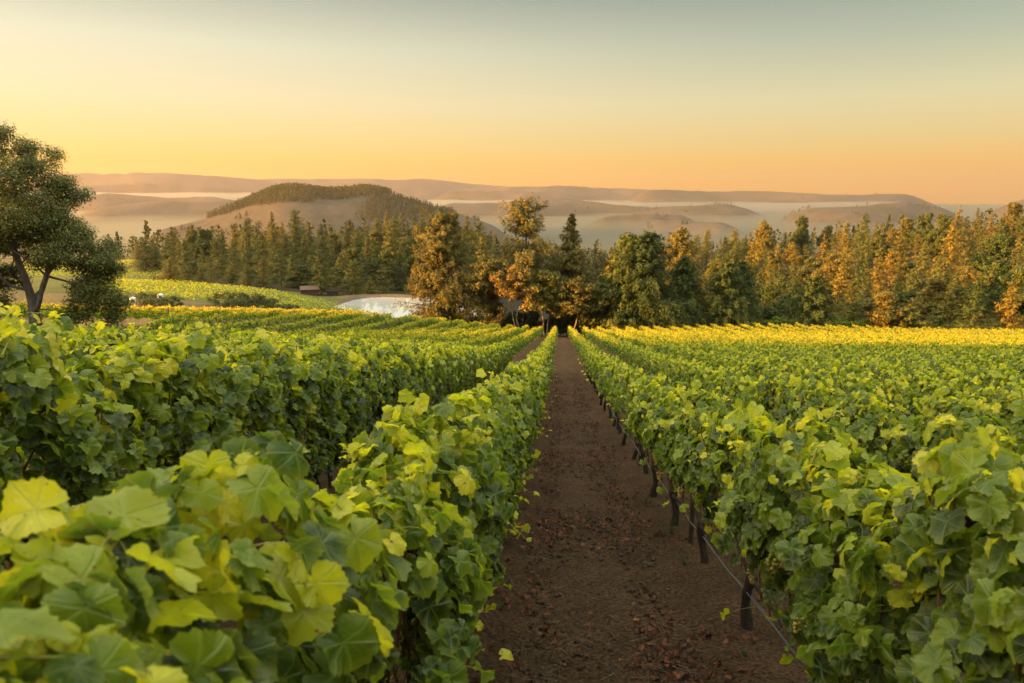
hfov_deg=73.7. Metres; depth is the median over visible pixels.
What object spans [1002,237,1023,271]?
conifer tree
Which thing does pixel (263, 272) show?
conifer tree
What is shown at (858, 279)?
conifer tree
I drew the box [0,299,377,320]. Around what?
golden vines
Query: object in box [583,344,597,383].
grape vine
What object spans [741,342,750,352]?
grape vine
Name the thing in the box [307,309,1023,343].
farthest vines
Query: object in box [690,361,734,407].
grape vine
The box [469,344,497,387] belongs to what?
grape vine
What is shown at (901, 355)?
grape vine
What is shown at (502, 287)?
broadleaf tree
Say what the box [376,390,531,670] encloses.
grape vine
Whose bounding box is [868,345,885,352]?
grape vine
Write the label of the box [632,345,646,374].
grape vine
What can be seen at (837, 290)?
conifer tree
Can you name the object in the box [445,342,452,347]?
grape vine
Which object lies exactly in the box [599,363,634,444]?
grape vine
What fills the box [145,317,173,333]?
grape vine
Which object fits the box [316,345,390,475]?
grape vine
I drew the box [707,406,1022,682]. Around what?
grape vine
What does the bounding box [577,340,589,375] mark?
grape vine
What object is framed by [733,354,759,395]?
grape vine
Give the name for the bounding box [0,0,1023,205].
sky
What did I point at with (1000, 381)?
grape vine
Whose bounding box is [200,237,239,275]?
conifer tree
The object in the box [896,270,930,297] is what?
broadleaf tree
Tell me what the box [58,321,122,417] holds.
grape vine
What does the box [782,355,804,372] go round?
grape vine
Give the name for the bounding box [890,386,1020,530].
grape vine
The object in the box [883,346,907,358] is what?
grape vine
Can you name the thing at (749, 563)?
trellis wire
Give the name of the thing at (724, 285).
conifer tree
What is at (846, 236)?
conifer tree
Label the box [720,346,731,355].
grape vine
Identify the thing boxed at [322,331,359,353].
grape vine
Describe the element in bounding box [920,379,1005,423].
grape vine
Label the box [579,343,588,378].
grape vine
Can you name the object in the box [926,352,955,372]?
grape vine
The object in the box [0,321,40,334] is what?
grape vine
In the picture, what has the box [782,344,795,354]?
grape vine
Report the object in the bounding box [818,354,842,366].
grape vine
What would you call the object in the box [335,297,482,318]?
pond water
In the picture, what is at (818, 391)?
grape vine
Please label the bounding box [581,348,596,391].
grape vine
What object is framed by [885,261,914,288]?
broadleaf tree
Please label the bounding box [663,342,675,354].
grape vine
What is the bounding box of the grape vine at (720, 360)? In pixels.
[708,352,731,381]
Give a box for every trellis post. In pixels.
[325,433,332,488]
[415,545,424,638]
[638,441,640,465]
[688,500,694,542]
[954,515,975,679]
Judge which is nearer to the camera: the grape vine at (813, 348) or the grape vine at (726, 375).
the grape vine at (726, 375)
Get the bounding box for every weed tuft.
[495,601,506,610]
[664,522,677,533]
[677,556,692,563]
[737,644,752,656]
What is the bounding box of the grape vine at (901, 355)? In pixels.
[882,348,908,363]
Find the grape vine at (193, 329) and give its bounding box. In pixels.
[177,324,204,332]
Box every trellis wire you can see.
[590,375,805,666]
[590,376,804,663]
[681,488,854,676]
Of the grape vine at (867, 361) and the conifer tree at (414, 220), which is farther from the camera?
the conifer tree at (414, 220)
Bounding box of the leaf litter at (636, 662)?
[478,372,799,682]
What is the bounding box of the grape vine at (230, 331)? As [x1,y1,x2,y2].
[225,326,236,337]
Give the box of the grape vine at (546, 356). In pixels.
[535,347,553,372]
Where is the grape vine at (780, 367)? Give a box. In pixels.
[762,363,790,397]
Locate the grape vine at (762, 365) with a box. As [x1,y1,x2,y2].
[747,356,777,395]
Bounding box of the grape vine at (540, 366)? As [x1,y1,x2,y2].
[525,359,549,433]
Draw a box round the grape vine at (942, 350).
[933,347,954,355]
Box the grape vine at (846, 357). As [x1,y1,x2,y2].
[838,353,862,373]
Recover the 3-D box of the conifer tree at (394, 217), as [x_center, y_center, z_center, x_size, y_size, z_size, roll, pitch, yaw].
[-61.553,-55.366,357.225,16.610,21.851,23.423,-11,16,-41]
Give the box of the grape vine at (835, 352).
[829,349,844,359]
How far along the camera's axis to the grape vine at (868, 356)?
30.49 m
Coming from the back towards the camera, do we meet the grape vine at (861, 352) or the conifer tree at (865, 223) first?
the conifer tree at (865, 223)
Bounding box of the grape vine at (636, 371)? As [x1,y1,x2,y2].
[618,364,643,459]
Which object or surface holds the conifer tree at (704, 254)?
on the ground
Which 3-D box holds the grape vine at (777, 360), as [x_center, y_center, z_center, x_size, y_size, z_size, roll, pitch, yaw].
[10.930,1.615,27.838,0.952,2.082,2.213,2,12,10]
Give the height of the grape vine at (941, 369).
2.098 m
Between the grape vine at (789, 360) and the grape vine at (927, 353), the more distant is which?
the grape vine at (927, 353)
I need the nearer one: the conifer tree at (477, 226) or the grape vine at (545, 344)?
the grape vine at (545, 344)
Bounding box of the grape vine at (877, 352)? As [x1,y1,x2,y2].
[867,348,895,360]
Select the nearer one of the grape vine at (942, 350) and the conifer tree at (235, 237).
the grape vine at (942, 350)
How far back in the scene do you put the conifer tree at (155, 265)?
298.13 m
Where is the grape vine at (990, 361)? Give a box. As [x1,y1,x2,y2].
[979,356,1015,381]
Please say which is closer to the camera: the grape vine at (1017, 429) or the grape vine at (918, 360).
the grape vine at (1017, 429)
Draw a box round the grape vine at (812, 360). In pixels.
[798,355,824,380]
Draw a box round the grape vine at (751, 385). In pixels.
[726,369,773,414]
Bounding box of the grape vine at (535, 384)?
[505,361,549,477]
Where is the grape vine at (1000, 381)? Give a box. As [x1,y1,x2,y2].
[984,370,1023,404]
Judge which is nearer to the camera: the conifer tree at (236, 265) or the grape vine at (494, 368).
the grape vine at (494, 368)
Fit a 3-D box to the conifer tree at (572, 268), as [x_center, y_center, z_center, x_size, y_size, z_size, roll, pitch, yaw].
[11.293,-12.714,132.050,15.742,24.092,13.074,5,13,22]
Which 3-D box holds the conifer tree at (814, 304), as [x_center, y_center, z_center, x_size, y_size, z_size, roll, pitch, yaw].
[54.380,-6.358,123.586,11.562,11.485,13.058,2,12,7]
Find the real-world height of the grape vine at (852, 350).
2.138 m
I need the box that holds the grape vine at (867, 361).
[854,356,875,369]
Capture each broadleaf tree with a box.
[176,229,199,252]
[179,261,203,278]
[190,229,220,263]
[287,265,317,287]
[325,267,350,285]
[326,233,343,254]
[333,248,354,277]
[341,248,366,286]
[362,230,385,260]
[371,250,396,286]
[402,238,424,272]
[406,234,432,276]
[449,212,465,238]
[461,254,509,324]
[485,194,571,324]
[489,264,543,327]
[517,269,567,336]
[549,276,599,328]
[583,281,624,329]
[657,236,675,265]
[701,259,721,278]
[721,249,742,272]
[750,219,772,262]
[751,286,773,302]
[760,249,789,284]
[760,284,790,311]
[770,275,795,302]
[780,242,803,272]
[783,215,810,253]
[786,256,823,290]
[804,268,831,289]
[816,226,837,254]
[819,253,857,304]
[859,291,911,327]
[861,228,896,269]
[885,227,897,250]
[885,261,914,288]
[893,217,920,253]
[894,291,917,329]
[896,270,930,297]
[910,212,934,254]
[912,278,960,323]
[924,214,956,262]
[943,266,979,312]
[953,259,1013,324]
[961,233,1014,277]
[978,261,1003,314]
[988,223,1015,256]
[993,202,1023,243]
[993,262,1023,325]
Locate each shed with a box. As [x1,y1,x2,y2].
[300,285,318,295]
[326,287,338,295]
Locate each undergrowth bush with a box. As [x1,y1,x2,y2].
[503,310,525,327]
[522,311,544,334]
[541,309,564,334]
[549,314,570,335]
[565,311,582,333]
[574,315,593,335]
[760,308,779,325]
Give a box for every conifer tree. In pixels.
[125,237,171,273]
[129,241,146,268]
[145,245,165,272]
[146,239,163,259]
[153,259,179,274]
[156,257,183,282]
[158,237,177,262]
[162,237,181,268]
[166,266,184,280]
[174,238,201,277]
[174,239,183,264]
[175,262,200,283]
[182,242,197,266]
[191,267,210,282]
[197,249,211,275]
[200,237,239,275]
[202,257,218,281]
[204,267,221,282]
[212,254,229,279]
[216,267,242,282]
[219,229,229,256]
[221,257,241,280]
[223,242,243,264]
[226,249,242,272]
[227,223,240,256]
[232,218,266,257]
[234,244,258,280]
[234,263,259,286]
[236,220,254,258]
[240,237,257,275]
[241,234,284,269]
[247,241,270,277]
[250,225,267,265]
[251,256,276,286]
[253,220,268,247]
[253,244,288,282]
[263,230,283,260]
[263,251,293,289]
[265,211,284,256]
[267,233,285,275]
[275,255,301,285]
[277,235,296,266]
[277,255,308,287]
[278,222,289,253]
[279,209,316,256]
[290,231,303,267]
[296,234,315,270]
[299,237,315,259]
[305,222,316,254]
[307,256,316,276]
[308,245,333,294]
[309,235,334,268]
[310,249,331,272]
[311,223,328,256]
[323,238,340,266]
[324,267,348,290]
[328,253,339,272]
[338,251,357,287]
[338,260,369,295]
[339,225,352,249]
[344,234,365,258]
[351,226,363,250]
[356,258,379,288]
[358,252,373,282]
[359,277,383,293]
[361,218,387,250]
[362,224,371,241]
[363,237,372,271]
[365,246,384,277]
[372,265,396,293]
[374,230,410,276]
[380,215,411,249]
[381,210,390,238]
[381,230,396,256]
[388,228,403,256]
[390,250,410,289]
[392,243,415,283]
[393,211,486,329]
[395,213,411,248]
[399,222,414,251]
[404,259,425,294]
[406,223,423,247]
[407,213,421,237]
[413,206,430,236]
[425,211,435,235]
[427,207,445,240]
[458,232,470,281]
[461,214,476,258]
[463,222,497,267]
[463,240,486,281]
[464,227,480,264]
[466,233,491,294]
[475,233,491,259]
[530,213,601,335]
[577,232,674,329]
[580,230,704,329]
[592,248,618,328]
[659,226,709,310]
[660,255,709,329]
[690,259,763,330]
[691,235,709,270]
[699,229,718,266]
[699,236,713,273]
[707,262,713,292]
[712,239,724,258]
[714,249,721,271]
[722,229,747,256]
[722,261,768,328]
[729,241,745,267]
[739,236,750,259]
[743,256,755,280]
[744,237,761,274]
[750,249,767,288]
[750,262,764,284]
[754,243,769,273]
[755,270,764,301]
[759,298,773,309]
[762,260,787,289]
[768,235,776,255]
[770,271,784,282]
[771,298,795,325]
[772,241,786,269]
[775,231,787,255]
[778,276,844,329]
[784,250,799,281]
[784,262,800,290]
[786,287,795,312]
[787,272,800,293]
[795,244,810,266]
[804,232,817,255]
[812,234,828,267]
[824,233,844,266]
[827,230,846,258]
[827,262,858,318]
[827,266,853,308]
[831,290,847,318]
[834,220,856,257]
[837,267,874,312]
[838,300,868,328]
[841,239,858,289]
[843,212,873,260]
[843,252,856,303]
[848,277,873,318]
[851,230,869,271]
[854,233,874,275]
[854,255,872,296]
[855,281,875,329]
[862,257,887,305]
[867,241,887,284]
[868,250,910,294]
[869,220,880,260]
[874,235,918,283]
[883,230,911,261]
[884,284,899,306]
[888,280,898,302]
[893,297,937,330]
[894,273,903,305]
[900,268,919,301]
[902,241,933,289]
[907,234,922,265]
[912,244,934,275]
[920,300,954,329]
[922,253,953,298]
[924,220,963,282]
[925,252,949,291]
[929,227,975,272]
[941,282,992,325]
[942,281,998,329]
[943,205,969,254]
[944,270,966,320]
[948,247,972,286]
[958,208,984,251]
[958,266,1012,326]
[960,235,976,265]
[965,270,979,289]
[968,228,987,257]
[974,213,996,252]
[987,279,1023,329]
[988,218,1008,259]
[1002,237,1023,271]
[1004,215,1023,262]
[1007,247,1023,274]
[1014,228,1023,260]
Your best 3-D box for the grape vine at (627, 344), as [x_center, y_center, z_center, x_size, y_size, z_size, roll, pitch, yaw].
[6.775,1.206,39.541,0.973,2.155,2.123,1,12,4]
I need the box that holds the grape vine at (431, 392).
[407,346,446,404]
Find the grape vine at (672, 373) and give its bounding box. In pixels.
[665,355,694,384]
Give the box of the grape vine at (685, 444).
[662,380,735,563]
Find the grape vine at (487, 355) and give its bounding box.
[472,345,491,384]
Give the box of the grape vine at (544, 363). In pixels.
[529,349,553,410]
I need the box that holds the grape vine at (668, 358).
[661,353,676,386]
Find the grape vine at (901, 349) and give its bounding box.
[900,346,917,351]
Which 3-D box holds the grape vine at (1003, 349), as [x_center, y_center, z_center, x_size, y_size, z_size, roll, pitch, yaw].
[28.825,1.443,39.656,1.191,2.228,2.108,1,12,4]
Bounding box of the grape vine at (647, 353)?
[643,345,656,371]
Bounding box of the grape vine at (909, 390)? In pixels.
[874,373,929,416]
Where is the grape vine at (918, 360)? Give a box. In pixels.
[899,354,931,370]
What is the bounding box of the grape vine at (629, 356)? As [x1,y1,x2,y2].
[626,344,636,366]
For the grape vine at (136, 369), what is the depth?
4.91 m
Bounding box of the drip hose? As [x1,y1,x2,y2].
[579,355,805,667]
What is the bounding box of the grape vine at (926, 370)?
[903,361,948,393]
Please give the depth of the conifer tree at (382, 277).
243.15 m
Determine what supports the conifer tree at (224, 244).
on the ground
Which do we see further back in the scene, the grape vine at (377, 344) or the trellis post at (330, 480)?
the grape vine at (377, 344)
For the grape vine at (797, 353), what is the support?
on the ground
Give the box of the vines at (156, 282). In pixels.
[23,257,363,314]
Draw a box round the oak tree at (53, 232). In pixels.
[0,120,134,326]
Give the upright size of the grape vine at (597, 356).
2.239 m
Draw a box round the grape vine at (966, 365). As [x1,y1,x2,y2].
[955,360,989,386]
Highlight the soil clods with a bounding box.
[508,393,789,682]
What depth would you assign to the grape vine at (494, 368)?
31.22 m
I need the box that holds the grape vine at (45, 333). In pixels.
[0,324,66,469]
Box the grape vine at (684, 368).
[672,355,697,390]
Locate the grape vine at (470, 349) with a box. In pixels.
[457,343,478,389]
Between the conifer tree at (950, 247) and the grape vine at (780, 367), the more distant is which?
the conifer tree at (950, 247)
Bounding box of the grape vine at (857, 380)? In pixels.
[830,366,885,440]
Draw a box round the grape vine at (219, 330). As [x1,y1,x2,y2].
[129,321,224,472]
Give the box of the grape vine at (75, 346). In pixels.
[27,321,166,473]
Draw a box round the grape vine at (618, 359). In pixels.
[599,355,623,425]
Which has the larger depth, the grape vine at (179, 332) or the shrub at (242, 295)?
the shrub at (242, 295)
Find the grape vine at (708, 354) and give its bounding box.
[701,351,719,369]
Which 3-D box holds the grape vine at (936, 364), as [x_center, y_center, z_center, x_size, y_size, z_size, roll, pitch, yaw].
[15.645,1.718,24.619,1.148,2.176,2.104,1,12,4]
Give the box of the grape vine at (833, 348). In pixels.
[830,346,846,354]
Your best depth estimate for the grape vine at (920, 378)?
16.87 m
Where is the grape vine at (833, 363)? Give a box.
[814,356,841,394]
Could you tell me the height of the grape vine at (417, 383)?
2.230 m
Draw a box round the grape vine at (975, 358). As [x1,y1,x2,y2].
[961,349,988,368]
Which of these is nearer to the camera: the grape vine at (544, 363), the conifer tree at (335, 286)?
the grape vine at (544, 363)
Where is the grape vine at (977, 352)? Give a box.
[973,349,996,363]
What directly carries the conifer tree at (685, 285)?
on the ground
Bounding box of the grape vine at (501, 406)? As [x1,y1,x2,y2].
[452,368,518,589]
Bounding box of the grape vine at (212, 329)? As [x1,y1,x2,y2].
[203,322,224,335]
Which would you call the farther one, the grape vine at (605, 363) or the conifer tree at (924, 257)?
the conifer tree at (924, 257)
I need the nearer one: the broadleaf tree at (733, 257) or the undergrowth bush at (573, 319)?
the undergrowth bush at (573, 319)
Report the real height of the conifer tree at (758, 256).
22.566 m
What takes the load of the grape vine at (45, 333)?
on the ground
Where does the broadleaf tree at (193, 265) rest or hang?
on the ground
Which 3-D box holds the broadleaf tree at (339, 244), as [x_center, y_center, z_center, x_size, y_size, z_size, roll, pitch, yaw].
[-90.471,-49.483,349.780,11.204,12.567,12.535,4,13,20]
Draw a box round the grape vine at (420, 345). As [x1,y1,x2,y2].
[406,343,427,387]
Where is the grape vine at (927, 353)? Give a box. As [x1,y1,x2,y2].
[915,348,936,360]
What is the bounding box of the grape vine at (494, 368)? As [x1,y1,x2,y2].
[482,345,499,385]
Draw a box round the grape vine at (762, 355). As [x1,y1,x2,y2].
[754,351,772,364]
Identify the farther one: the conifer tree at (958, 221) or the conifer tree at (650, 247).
the conifer tree at (958, 221)
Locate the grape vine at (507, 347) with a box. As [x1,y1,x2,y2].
[502,340,512,368]
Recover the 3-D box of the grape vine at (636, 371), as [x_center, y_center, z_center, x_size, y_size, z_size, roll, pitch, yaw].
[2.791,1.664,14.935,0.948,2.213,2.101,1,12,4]
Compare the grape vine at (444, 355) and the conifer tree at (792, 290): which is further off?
the conifer tree at (792, 290)
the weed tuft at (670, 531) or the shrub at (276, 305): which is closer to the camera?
the weed tuft at (670, 531)
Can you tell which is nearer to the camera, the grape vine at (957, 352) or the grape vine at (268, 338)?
the grape vine at (268, 338)
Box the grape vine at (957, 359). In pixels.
[950,355,983,372]
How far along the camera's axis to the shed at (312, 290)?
226.16 m
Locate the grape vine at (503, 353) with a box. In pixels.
[498,341,507,371]
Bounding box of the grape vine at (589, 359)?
[584,349,599,394]
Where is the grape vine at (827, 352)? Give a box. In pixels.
[816,347,836,357]
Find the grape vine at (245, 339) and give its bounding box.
[221,327,275,435]
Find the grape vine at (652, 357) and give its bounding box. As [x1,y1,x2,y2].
[644,350,662,373]
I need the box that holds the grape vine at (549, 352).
[538,341,556,376]
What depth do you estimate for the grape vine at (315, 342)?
16.05 m
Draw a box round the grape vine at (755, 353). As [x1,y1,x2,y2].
[743,349,766,380]
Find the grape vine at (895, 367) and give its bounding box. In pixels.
[878,357,904,376]
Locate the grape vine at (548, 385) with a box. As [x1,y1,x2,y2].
[535,350,555,396]
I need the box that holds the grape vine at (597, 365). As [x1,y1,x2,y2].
[594,353,616,410]
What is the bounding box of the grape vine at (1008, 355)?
[995,350,1022,370]
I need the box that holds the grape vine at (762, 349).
[755,345,769,355]
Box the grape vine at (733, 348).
[727,346,737,357]
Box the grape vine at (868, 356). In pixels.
[860,352,883,362]
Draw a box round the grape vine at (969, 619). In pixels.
[870,413,1023,682]
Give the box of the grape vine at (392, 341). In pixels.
[386,337,404,350]
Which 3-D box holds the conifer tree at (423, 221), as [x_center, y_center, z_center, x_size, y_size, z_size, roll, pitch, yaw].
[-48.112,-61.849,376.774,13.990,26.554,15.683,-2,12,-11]
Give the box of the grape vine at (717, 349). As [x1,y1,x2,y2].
[712,343,722,355]
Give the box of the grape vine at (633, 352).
[628,346,646,367]
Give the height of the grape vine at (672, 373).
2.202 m
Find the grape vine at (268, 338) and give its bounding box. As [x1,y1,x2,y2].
[262,334,283,342]
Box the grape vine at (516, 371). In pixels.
[499,364,547,503]
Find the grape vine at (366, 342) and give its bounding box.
[348,335,377,352]
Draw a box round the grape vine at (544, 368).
[540,353,550,390]
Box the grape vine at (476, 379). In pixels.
[466,345,486,388]
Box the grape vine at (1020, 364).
[1005,358,1023,374]
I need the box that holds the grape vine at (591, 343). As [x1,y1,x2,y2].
[579,342,595,380]
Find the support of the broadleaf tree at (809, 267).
on the ground
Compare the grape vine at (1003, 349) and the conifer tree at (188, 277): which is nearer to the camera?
the grape vine at (1003, 349)
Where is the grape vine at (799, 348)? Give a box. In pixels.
[791,345,806,354]
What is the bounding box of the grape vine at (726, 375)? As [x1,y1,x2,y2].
[707,365,756,423]
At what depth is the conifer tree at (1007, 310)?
123.80 m
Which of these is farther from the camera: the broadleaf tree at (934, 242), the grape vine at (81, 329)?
the broadleaf tree at (934, 242)
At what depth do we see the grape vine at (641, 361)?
32.27 m
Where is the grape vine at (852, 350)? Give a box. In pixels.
[841,346,858,356]
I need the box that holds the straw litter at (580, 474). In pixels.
[508,403,868,682]
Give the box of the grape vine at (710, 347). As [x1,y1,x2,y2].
[702,342,716,357]
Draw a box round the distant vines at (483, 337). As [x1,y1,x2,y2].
[150,306,1023,364]
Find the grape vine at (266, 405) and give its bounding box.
[160,328,310,551]
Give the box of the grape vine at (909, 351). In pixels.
[902,347,924,360]
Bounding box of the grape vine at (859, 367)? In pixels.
[837,358,880,380]
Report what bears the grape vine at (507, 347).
on the ground
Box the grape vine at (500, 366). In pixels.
[492,342,502,376]
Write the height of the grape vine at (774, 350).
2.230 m
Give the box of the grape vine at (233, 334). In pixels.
[222,332,235,339]
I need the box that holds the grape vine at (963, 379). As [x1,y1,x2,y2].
[939,368,1000,403]
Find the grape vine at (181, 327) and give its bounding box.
[151,322,185,333]
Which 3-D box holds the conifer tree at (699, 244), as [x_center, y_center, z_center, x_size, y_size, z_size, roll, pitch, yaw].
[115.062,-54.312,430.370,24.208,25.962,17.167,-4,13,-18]
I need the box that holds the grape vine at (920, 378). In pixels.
[896,365,943,395]
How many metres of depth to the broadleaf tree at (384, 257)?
278.52 m
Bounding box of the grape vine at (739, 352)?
[732,348,751,359]
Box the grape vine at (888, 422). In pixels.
[831,385,941,509]
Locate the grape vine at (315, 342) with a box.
[301,335,335,418]
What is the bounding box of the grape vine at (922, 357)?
[907,352,928,363]
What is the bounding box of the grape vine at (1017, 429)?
[1002,395,1023,462]
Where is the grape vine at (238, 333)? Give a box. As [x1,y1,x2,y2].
[220,328,246,342]
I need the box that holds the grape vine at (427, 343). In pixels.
[417,340,433,373]
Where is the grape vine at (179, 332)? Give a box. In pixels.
[169,330,189,336]
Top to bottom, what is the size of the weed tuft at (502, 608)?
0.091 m
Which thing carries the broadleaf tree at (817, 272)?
on the ground
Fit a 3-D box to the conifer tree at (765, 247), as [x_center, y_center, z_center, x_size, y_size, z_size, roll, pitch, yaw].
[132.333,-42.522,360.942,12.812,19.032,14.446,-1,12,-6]
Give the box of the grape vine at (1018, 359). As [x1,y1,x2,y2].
[1008,356,1023,372]
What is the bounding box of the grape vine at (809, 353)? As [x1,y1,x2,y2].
[800,348,824,367]
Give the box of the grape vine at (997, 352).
[990,349,1006,362]
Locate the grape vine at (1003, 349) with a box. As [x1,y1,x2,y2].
[993,346,1016,356]
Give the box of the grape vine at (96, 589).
[0,430,409,682]
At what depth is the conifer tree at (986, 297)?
141.57 m
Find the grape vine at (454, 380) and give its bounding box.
[432,345,466,398]
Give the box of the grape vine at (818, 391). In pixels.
[788,374,878,452]
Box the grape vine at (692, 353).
[687,348,698,363]
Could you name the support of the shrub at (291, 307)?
on the ground
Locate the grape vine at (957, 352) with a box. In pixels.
[950,347,972,359]
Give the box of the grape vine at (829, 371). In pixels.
[808,363,846,395]
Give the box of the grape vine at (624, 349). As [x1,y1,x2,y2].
[619,340,629,361]
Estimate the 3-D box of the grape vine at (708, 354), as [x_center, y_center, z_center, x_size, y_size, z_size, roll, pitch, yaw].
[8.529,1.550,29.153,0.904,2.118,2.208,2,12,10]
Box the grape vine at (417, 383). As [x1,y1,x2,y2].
[383,344,428,421]
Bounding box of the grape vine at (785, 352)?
[778,348,796,370]
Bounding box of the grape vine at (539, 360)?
[521,354,548,418]
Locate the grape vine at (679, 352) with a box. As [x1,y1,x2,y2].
[674,344,684,357]
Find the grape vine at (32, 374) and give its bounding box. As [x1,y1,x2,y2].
[0,302,95,572]
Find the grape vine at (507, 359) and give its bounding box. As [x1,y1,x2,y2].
[501,341,508,371]
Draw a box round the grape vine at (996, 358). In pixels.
[983,352,1018,366]
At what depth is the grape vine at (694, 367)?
19.90 m
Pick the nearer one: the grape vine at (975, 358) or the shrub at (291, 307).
the grape vine at (975, 358)
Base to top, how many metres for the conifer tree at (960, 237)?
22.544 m
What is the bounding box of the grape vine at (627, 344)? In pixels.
[621,342,632,363]
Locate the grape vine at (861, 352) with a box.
[853,348,878,358]
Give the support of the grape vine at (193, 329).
on the ground
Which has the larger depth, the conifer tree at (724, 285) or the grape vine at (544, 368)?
the conifer tree at (724, 285)
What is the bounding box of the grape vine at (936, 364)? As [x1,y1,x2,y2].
[927,356,957,377]
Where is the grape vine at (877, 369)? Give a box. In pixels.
[867,359,909,404]
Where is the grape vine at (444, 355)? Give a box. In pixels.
[422,340,459,406]
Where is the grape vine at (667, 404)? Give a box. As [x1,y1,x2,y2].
[641,381,701,525]
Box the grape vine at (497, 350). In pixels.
[489,344,500,377]
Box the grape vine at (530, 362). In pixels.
[519,357,551,438]
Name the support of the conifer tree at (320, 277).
on the ground
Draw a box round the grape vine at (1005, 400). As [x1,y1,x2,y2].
[985,382,1023,434]
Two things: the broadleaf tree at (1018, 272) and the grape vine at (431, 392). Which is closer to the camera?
the grape vine at (431, 392)
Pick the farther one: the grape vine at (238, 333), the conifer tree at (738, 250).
the conifer tree at (738, 250)
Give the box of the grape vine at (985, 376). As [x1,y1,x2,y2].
[967,364,1009,395]
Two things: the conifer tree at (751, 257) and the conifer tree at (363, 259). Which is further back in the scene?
the conifer tree at (751, 257)
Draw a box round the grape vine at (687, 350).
[680,344,693,359]
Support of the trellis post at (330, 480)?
on the ground
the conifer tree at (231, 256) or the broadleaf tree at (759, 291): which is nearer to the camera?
the broadleaf tree at (759, 291)
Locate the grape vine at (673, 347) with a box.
[670,345,678,357]
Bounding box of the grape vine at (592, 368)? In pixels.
[589,351,602,399]
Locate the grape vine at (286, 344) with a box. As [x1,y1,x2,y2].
[273,334,308,410]
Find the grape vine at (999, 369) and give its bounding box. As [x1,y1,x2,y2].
[987,364,1020,385]
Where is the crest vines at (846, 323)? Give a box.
[696,316,1023,330]
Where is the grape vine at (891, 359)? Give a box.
[881,353,910,371]
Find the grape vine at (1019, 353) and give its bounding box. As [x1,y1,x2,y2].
[1013,350,1023,357]
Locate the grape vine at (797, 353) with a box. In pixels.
[789,349,807,364]
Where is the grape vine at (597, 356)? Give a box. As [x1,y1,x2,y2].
[586,350,605,405]
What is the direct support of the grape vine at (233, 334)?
on the ground
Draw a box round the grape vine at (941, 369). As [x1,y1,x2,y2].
[934,363,990,396]
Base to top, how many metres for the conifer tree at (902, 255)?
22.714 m
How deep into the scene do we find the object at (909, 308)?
121.08 m
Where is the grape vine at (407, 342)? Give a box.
[402,340,414,348]
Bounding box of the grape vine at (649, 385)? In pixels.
[628,371,681,496]
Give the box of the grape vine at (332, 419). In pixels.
[249,333,359,490]
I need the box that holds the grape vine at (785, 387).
[756,370,821,439]
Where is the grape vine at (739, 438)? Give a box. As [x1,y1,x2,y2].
[687,391,824,630]
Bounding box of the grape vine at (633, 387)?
[613,370,651,473]
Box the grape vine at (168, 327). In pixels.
[145,324,178,394]
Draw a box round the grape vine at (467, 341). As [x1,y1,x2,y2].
[463,338,470,346]
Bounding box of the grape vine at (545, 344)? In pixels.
[536,343,557,380]
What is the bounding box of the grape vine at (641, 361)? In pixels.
[637,346,649,373]
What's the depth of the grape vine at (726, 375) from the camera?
16.03 m
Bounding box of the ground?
[0,172,1023,682]
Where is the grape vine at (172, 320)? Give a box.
[157,314,187,333]
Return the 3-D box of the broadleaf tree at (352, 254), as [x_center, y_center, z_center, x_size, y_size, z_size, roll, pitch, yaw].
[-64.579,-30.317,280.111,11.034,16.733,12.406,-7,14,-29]
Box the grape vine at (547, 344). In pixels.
[541,339,553,352]
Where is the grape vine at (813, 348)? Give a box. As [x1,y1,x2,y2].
[805,344,823,352]
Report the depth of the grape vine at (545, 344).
33.07 m
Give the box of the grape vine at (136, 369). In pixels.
[0,328,252,506]
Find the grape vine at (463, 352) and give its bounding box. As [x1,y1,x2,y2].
[451,343,474,393]
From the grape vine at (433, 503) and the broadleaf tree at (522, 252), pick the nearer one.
the grape vine at (433, 503)
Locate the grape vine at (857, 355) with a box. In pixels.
[842,351,866,361]
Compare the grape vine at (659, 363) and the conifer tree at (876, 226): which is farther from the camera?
the conifer tree at (876, 226)
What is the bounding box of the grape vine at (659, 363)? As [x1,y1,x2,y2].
[651,353,671,384]
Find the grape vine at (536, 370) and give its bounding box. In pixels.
[517,361,545,456]
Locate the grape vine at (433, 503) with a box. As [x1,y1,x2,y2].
[276,388,513,682]
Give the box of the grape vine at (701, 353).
[696,349,714,369]
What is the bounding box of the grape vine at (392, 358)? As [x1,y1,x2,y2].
[345,341,411,440]
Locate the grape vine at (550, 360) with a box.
[537,346,554,391]
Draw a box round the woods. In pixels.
[10,182,1021,281]
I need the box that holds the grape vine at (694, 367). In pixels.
[682,361,718,390]
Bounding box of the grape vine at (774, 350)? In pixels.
[764,345,785,360]
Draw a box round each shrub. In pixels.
[133,291,158,304]
[141,295,166,307]
[156,295,184,306]
[206,290,236,305]
[221,291,257,307]
[221,296,246,307]
[239,292,271,307]
[250,297,280,308]
[268,303,290,308]
[283,304,300,309]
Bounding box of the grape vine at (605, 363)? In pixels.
[597,356,616,417]
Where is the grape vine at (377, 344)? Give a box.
[369,341,387,396]
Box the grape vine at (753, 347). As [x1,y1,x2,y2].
[749,343,760,354]
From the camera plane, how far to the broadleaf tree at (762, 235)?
408.56 m
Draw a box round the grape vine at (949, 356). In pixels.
[938,351,962,365]
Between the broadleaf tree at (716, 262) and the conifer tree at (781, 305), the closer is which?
the conifer tree at (781, 305)
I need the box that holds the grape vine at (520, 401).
[491,378,532,533]
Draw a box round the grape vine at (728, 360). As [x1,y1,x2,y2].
[724,354,740,408]
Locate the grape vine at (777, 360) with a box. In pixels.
[768,353,791,373]
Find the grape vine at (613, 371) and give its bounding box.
[605,360,627,433]
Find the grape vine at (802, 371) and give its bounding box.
[785,359,813,378]

